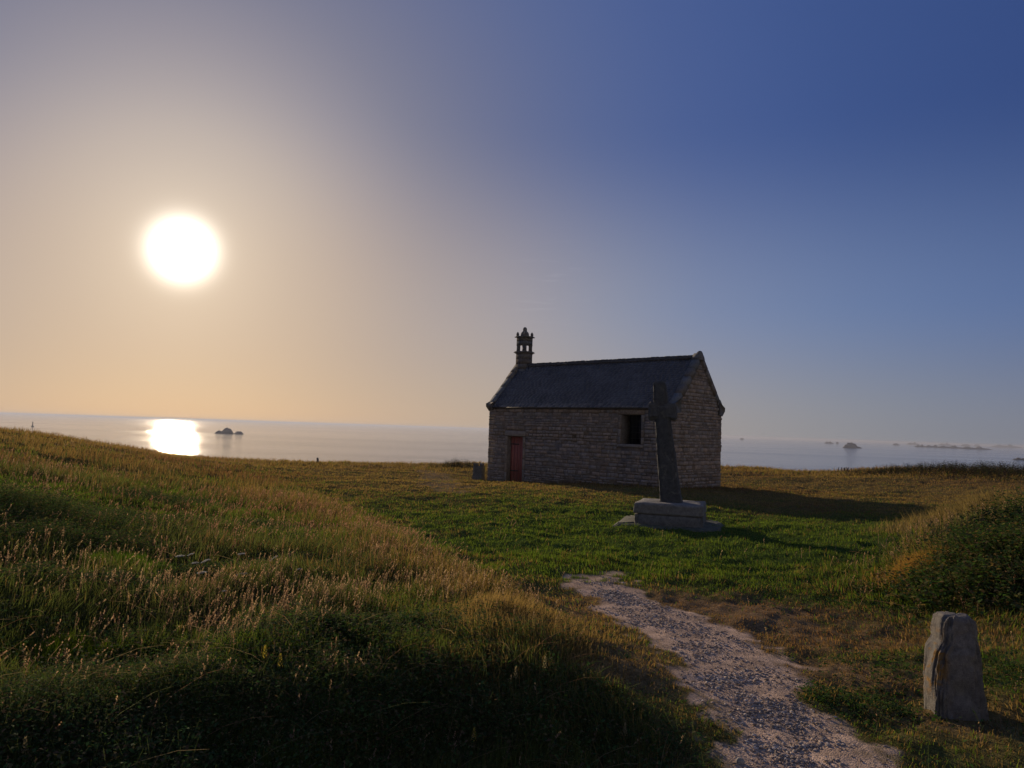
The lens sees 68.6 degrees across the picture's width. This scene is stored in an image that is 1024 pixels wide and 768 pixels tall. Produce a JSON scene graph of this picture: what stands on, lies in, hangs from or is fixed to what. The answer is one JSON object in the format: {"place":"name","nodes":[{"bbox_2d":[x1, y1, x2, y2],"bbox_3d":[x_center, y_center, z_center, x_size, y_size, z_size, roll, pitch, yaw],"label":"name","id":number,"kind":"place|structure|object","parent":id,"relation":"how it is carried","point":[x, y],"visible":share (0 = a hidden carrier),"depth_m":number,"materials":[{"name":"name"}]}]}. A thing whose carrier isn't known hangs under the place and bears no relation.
{"place":"outdoors","nodes":[
{"label":"outdoors","id":0,"kind":"place"},
{"bbox_2d":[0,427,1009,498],"bbox_3d":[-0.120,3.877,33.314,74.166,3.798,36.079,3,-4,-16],"label":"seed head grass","id":1,"kind":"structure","parent":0,"point":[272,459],"depth_m":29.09,"materials":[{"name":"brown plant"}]},
{"bbox_2d":[0,432,1023,767],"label":"ground","id":2,"kind":"structure","parent":0,"point":[866,750],"depth_m":7.21,"materials":[{"name":"green plant"}]},
{"bbox_2d":[21,736,28,766],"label":"flower spike","id":3,"kind":"object","parent":2,"relation":"on","point":[25,741],"visible":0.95,"depth_m":3.09,"materials":[{"name":"green plant"}]},
{"bbox_2d":[0,621,182,672],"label":"grass","id":4,"kind":"structure","parent":2,"relation":"on","point":[61,646],"depth_m":4.48,"materials":[{"name":"green plant"}]},
{"bbox_2d":[18,545,193,576],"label":"meadow grass","id":5,"kind":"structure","parent":2,"relation":"on","point":[113,554],"depth_m":6.88,"materials":[{"name":"plant"}]},
{"bbox_2d":[0,471,557,658],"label":"undergrowth","id":6,"kind":"object","parent":2,"relation":"on","point":[30,503],"visible":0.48,"depth_m":7.46,"materials":[{"name":"green plant"}]},
{"bbox_2d":[0,602,916,767],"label":"undergrowth","id":7,"kind":"object","parent":2,"relation":"on","point":[88,702],"visible":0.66,"depth_m":3.76,"materials":[{"name":"green plant"}]},
{"bbox_2d":[471,727,476,755],"bbox_3d":[-0.195,1.829,3.802,0.030,0.179,0.031,4,-4,-36],"label":"flower spike","id":8,"kind":"object","parent":2,"relation":"on","point":[474,736],"visible":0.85,"depth_m":3.80,"materials":[{"name":"green plant"}]},
{"bbox_2d":[472,463,484,479],"bbox_3d":[-1.508,4.066,34.017,0.558,0.965,0.358,1,-4,20],"label":"stone stele","id":9,"kind":"object","parent":2,"relation":"on","point":[478,472],"visible":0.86,"depth_m":33.89,"materials":[{"name":"stone"}]},
{"bbox_2d":[0,482,1000,767],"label":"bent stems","id":10,"kind":"object","parent":2,"relation":"on","point":[306,648],"visible":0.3,"depth_m":4.27,"materials":[{"name":"brown plant"}]},
{"bbox_2d":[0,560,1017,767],"bbox_3d":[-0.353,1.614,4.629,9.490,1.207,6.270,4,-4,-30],"label":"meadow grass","id":11,"kind":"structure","parent":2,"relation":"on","point":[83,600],"depth_m":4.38,"materials":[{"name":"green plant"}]},
{"bbox_2d":[0,425,1019,506],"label":"meadow grass","id":12,"kind":"structure","parent":2,"relation":"on","point":[145,466],"depth_m":22.36,"materials":[{"name":"plant"}]},
{"bbox_2d":[0,490,1023,767],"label":"grass","id":13,"kind":"structure","parent":2,"relation":"on","point":[76,762],"depth_m":4.09,"materials":[{"name":"green plant"}]},
{"bbox_2d":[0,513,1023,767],"bbox_3d":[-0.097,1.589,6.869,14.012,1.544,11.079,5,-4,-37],"label":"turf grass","id":14,"kind":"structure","parent":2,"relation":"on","point":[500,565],"depth_m":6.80,"materials":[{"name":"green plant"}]},
{"bbox_2d":[0,434,1023,581],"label":"turf grass","id":15,"kind":"structure","parent":2,"relation":"on","point":[575,484],"depth_m":17.05,"materials":[{"name":"green plant"}]},
{"bbox_2d":[0,458,1023,655],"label":"meadow grass","id":16,"kind":"structure","parent":2,"relation":"on","point":[97,477],"depth_m":8.67,"materials":[{"name":"green plant"}]},
{"bbox_2d":[0,425,1023,499],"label":"turf grass","id":17,"kind":"structure","parent":2,"relation":"on","point":[836,474],"depth_m":33.31,"materials":[{"name":"green plant"}]},
{"bbox_2d":[513,666,518,690],"bbox_3d":[0.020,1.669,4.207,0.030,0.179,0.031,4,-4,-36],"label":"flower spike","id":18,"kind":"object","parent":2,"relation":"on","point":[515,674],"visible":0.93,"depth_m":4.21,"materials":[{"name":"green plant"}]},
{"bbox_2d":[378,586,669,756],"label":"meadow grass","id":19,"kind":"structure","parent":2,"relation":"on","point":[483,602],"depth_m":5.29,"materials":[{"name":"green plant"}]},
{"bbox_2d":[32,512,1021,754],"bbox_3d":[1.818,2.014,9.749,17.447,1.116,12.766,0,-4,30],"label":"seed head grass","id":20,"kind":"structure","parent":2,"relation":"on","point":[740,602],"depth_m":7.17,"materials":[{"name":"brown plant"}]},
{"bbox_2d":[486,327,724,487],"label":"stone chapel","id":21,"kind":"structure","parent":2,"relation":"on","point":[584,421],"depth_m":29.66,"materials":[{"name":"stone"}]},
{"bbox_2d":[510,436,522,481],"bbox_3d":[0.276,3.305,32.387,0.892,2.060,0.062,-1,-5,43],"label":"door","id":22,"kind":"structure","parent":21,"relation":"in","point":[516,442],"depth_m":32.45,"materials":[{"name":"wood"}]},
{"bbox_2d":[617,409,644,447],"bbox_3d":[4.610,1.680,28.417,1.194,1.455,0.518,-1,-5,43],"label":"window","id":23,"kind":"structure","parent":21,"relation":"in","point":[632,424],"depth_m":28.59,"materials":[{"name":"stone"}]},
{"bbox_2d":[622,722,627,741],"bbox_3d":[0.590,1.859,3.926,0.030,0.179,0.031,4,-4,-36],"label":"flower spike","id":24,"kind":"object","parent":2,"relation":"on","point":[624,731],"visible":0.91,"depth_m":3.93,"materials":[{"name":"green plant"}]},
{"bbox_2d":[612,381,723,532],"bbox_3d":[3.213,1.522,15.150,2.090,3.151,1.966,1,-4,17],"label":"wayside cross","id":25,"kind":"object","parent":2,"relation":"on","point":[670,507],"visible":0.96,"depth_m":14.93,"materials":[{"name":"stone"}]},
{"bbox_2d":[430,456,1023,481],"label":"heather","id":26,"kind":"object","parent":2,"relation":"on","point":[990,469],"visible":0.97,"depth_m":36.41,"materials":[{"name":"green plant"}]},
{"bbox_2d":[736,757,743,764],"bbox_3d":[1.173,1.939,3.858,0.042,0.033,0.032,2,-3,0],"label":"pale stone","id":27,"kind":"object","parent":2,"relation":"on","point":[739,760],"visible":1,"depth_m":3.85,"materials":[{"name":"stone"}]},
{"bbox_2d":[458,539,1023,739],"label":"undergrowth","id":28,"kind":"object","parent":2,"relation":"on","point":[843,697],"visible":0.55,"depth_m":5.23,"materials":[{"name":"brown plant"}]},
{"bbox_2d":[600,577,904,766],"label":"straw litter","id":29,"kind":"object","parent":2,"relation":"on","point":[721,716],"visible":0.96,"depth_m":4.59,"materials":[{"name":"brown plant"}]},
{"bbox_2d":[846,544,958,596],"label":"meadow grass","id":30,"kind":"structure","parent":2,"relation":"on","point":[903,562],"depth_m":8.58,"materials":[{"name":"green plant"}]},
{"bbox_2d":[824,476,1023,625],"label":"undergrowth","id":31,"kind":"object","parent":2,"relation":"on","point":[967,561],"visible":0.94,"depth_m":7.86,"materials":[{"name":"green plant"}]},
{"bbox_2d":[829,485,1018,540],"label":"meadow grass","id":32,"kind":"structure","parent":2,"relation":"on","point":[927,517],"depth_m":12.29,"materials":[{"name":"green plant"}]},
{"bbox_2d":[890,508,997,550],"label":"meadow grass","id":33,"kind":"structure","parent":2,"relation":"on","point":[959,524],"depth_m":9.90,"materials":[{"name":"green plant"}]},
{"bbox_2d":[923,611,988,720],"bbox_3d":[2.709,1.780,4.588,0.310,0.736,0.294,2,-3,10],"label":"standing stone","id":34,"kind":"object","parent":2,"relation":"on","point":[953,686],"visible":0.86,"depth_m":4.49,"materials":[{"name":"stone"}]},
{"bbox_2d":[0,413,1023,470],"bbox_3d":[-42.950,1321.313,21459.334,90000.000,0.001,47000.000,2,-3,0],"label":"sea","id":35,"kind":"structure","parent":0,"point":[315,441],"depth_m":1179.33,"materials":[{"name":"blue liquid"}]},
{"bbox_2d":[215,428,242,433],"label":"islet","id":36,"kind":"object","parent":35,"relation":"in","point":[226,431],"visible":0.88,"depth_m":1300.98,"materials":[{"name":"grey stone"}]},
{"bbox_2d":[842,442,860,447],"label":"islet","id":37,"kind":"object","parent":35,"relation":"in","point":[850,445],"visible":0.85,"depth_m":2348.76,"materials":[{"name":"grey stone"}]},
{"bbox_2d":[932,445,961,447],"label":"islet","id":38,"kind":"object","parent":35,"relation":"on","point":[953,446],"visible":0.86,"depth_m":3907.34,"materials":[{"name":"grey stone"}]},
{"bbox_2d":[957,446,991,449],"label":"islet","id":39,"kind":"object","parent":35,"relation":"on","point":[979,447],"visible":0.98,"depth_m":3669.93,"materials":[{"name":"grey stone"}]},
{"bbox_2d":[991,444,1020,447],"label":"islet","id":40,"kind":"object","parent":35,"relation":"on","point":[1009,446],"visible":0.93,"depth_m":8645.13,"materials":[{"name":"grey stone"}]},
{"bbox_2d":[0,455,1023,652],"bbox_3d":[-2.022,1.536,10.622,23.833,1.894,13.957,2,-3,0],"label":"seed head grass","id":41,"kind":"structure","parent":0,"point":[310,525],"depth_m":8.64,"materials":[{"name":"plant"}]},
{"bbox_2d":[0,0,1023,445],"label":"sky","id":42,"kind":"structure","parent":0,"point":[351,212],"materials":[{"name":"blue"}]},
{"bbox_2d":[570,574,896,767],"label":"gravel","id":43,"kind":"structure","parent":0,"point":[797,760],"depth_m":4.80,"materials":[{"name":"grey gravel"}]}
]}

